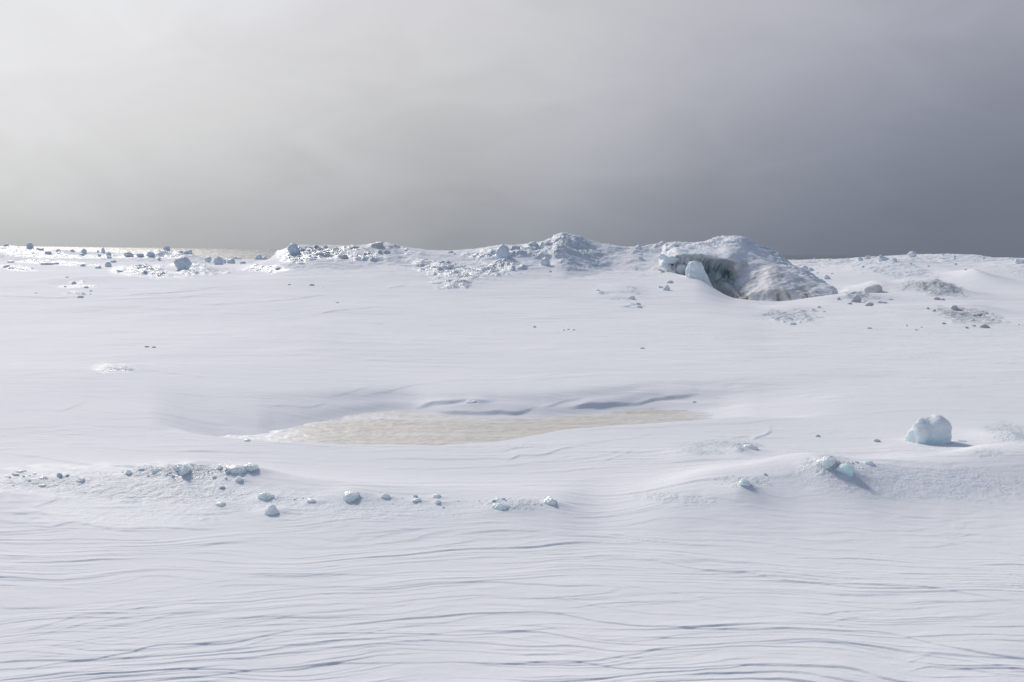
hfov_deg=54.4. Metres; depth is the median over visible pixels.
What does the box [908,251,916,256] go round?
ice chunk
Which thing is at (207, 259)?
ice chunk
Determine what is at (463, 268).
ice ridge
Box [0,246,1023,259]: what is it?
water
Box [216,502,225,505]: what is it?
ice chunk
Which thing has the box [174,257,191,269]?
ice block
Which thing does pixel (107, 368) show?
ice hummock
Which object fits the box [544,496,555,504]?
ice chunk
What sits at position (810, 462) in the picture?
ice hummock
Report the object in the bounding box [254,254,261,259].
ice chunk
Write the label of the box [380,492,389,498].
ice chunk
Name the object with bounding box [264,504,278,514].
ice chunk
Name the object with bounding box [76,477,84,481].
ice chunk
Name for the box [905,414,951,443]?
ice block
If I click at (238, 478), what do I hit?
ice chunk
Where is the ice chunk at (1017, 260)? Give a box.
[1015,258,1023,263]
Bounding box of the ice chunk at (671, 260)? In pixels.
[663,256,679,263]
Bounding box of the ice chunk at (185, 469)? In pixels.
[179,463,190,475]
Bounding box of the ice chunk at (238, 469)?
[225,465,246,473]
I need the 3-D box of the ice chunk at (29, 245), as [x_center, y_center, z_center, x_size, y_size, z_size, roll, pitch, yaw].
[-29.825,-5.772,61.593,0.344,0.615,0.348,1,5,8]
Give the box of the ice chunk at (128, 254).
[124,252,133,256]
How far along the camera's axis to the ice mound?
39.41 m
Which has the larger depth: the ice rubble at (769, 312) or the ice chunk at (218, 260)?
the ice chunk at (218, 260)
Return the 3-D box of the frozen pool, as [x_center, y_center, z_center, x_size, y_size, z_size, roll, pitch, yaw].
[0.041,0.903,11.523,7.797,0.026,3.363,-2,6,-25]
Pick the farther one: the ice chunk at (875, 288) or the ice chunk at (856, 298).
the ice chunk at (875, 288)
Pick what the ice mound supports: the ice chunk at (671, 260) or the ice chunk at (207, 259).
the ice chunk at (671, 260)
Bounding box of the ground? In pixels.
[0,245,1023,681]
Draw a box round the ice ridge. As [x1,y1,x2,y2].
[270,232,663,287]
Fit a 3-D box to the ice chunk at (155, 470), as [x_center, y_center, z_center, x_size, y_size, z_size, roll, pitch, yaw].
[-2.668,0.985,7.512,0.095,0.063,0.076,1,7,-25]
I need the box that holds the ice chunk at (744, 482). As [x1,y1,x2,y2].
[739,478,750,485]
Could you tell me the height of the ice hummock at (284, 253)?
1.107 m
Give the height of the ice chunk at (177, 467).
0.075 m
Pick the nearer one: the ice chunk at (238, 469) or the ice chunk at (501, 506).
the ice chunk at (501, 506)
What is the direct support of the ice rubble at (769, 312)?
on the ground
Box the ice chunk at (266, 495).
[257,492,273,499]
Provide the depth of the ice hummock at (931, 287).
36.04 m
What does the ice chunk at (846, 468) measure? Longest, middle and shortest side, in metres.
0.140 x 0.131 x 0.092 m
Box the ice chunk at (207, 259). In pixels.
[205,257,211,261]
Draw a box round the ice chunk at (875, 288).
[863,284,882,292]
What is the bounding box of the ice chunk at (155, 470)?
[152,467,161,473]
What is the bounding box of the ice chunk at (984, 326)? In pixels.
[979,324,989,327]
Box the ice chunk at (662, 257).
[658,254,667,259]
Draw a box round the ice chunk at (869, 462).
[863,461,873,464]
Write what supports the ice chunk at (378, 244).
on the ice ridge
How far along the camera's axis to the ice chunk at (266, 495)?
6.92 m
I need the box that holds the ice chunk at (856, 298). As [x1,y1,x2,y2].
[851,294,861,301]
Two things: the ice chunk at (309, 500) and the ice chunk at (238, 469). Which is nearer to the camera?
the ice chunk at (309, 500)
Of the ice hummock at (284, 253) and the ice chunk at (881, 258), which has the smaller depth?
the ice hummock at (284, 253)
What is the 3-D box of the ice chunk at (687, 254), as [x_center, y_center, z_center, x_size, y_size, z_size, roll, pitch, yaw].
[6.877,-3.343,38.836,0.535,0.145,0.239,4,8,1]
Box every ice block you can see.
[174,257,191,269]
[685,261,712,286]
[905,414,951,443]
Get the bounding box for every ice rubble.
[590,285,648,299]
[759,309,818,315]
[934,305,1002,316]
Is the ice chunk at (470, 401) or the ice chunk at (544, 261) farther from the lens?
the ice chunk at (544, 261)
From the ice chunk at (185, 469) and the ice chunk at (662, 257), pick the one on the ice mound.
the ice chunk at (662, 257)
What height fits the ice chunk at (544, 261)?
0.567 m
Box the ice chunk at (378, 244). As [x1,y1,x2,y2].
[371,242,382,247]
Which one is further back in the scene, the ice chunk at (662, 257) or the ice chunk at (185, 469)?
the ice chunk at (662, 257)
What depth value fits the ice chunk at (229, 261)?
55.08 m
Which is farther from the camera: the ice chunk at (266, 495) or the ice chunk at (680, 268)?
the ice chunk at (680, 268)
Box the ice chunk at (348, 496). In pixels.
[342,491,359,501]
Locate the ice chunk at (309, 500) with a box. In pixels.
[306,498,315,502]
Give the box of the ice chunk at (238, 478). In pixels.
[235,476,242,481]
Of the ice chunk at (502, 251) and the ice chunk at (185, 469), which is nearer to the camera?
the ice chunk at (185, 469)
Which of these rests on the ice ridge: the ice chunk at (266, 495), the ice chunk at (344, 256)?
the ice chunk at (344, 256)
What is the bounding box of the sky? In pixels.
[0,0,1023,256]
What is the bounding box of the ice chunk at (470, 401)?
[466,399,476,402]
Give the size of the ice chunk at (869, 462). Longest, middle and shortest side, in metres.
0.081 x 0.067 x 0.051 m
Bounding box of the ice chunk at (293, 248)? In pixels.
[287,243,299,253]
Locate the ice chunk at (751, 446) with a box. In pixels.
[743,444,757,449]
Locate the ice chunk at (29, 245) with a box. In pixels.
[26,243,33,248]
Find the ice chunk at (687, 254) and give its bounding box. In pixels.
[681,253,694,256]
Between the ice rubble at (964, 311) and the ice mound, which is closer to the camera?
the ice rubble at (964, 311)
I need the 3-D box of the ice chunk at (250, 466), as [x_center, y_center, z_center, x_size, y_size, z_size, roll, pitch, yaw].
[-1.971,0.963,7.491,0.126,0.088,0.112,-3,6,-10]
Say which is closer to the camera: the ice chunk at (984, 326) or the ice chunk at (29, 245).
the ice chunk at (984, 326)
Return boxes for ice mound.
[659,235,837,300]
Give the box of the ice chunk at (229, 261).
[227,259,234,263]
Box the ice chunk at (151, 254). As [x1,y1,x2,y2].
[146,251,154,257]
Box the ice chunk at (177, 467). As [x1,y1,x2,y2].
[172,464,182,470]
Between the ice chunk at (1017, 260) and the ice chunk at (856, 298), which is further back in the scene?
the ice chunk at (1017, 260)
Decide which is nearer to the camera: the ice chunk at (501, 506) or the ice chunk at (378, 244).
the ice chunk at (501, 506)
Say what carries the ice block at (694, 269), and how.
on the ground
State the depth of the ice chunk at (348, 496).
6.88 m
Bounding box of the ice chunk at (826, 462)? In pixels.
[816,456,835,468]
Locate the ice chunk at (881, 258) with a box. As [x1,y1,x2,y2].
[878,255,888,260]
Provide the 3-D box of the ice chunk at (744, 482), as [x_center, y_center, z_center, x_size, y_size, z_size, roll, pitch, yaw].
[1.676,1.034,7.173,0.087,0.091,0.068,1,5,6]
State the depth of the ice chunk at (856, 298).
32.82 m
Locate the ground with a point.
(648, 553)
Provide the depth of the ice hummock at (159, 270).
39.88 m
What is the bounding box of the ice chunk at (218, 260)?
[214,257,223,264]
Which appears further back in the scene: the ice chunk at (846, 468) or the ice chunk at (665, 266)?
the ice chunk at (665, 266)
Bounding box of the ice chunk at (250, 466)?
[243,462,258,470]
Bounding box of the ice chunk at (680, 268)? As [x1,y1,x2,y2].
[676,264,686,273]
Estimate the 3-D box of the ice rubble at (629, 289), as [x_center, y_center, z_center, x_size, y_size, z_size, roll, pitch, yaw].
[3.651,-1.621,33.224,1.838,0.346,4.440,1,5,0]
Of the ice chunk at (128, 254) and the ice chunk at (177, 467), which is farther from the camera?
the ice chunk at (128, 254)
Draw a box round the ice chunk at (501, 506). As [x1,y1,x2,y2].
[492,503,509,509]
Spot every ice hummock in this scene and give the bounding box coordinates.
[94,362,138,372]
[109,263,231,276]
[238,248,290,272]
[804,455,853,478]
[899,278,965,296]
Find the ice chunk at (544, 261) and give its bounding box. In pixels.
[540,257,549,264]
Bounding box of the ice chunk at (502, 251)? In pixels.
[496,244,510,258]
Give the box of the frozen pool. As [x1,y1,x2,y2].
[220,408,712,444]
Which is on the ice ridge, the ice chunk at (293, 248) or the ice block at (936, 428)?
the ice chunk at (293, 248)
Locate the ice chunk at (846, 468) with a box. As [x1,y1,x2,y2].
[836,463,853,475]
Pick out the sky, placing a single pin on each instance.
(788, 127)
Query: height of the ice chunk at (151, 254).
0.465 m
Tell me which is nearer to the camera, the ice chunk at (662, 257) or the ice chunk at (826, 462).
the ice chunk at (826, 462)
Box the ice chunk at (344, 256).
[340,254,347,258]
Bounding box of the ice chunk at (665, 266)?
[660,264,669,268]
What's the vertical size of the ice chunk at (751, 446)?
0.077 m

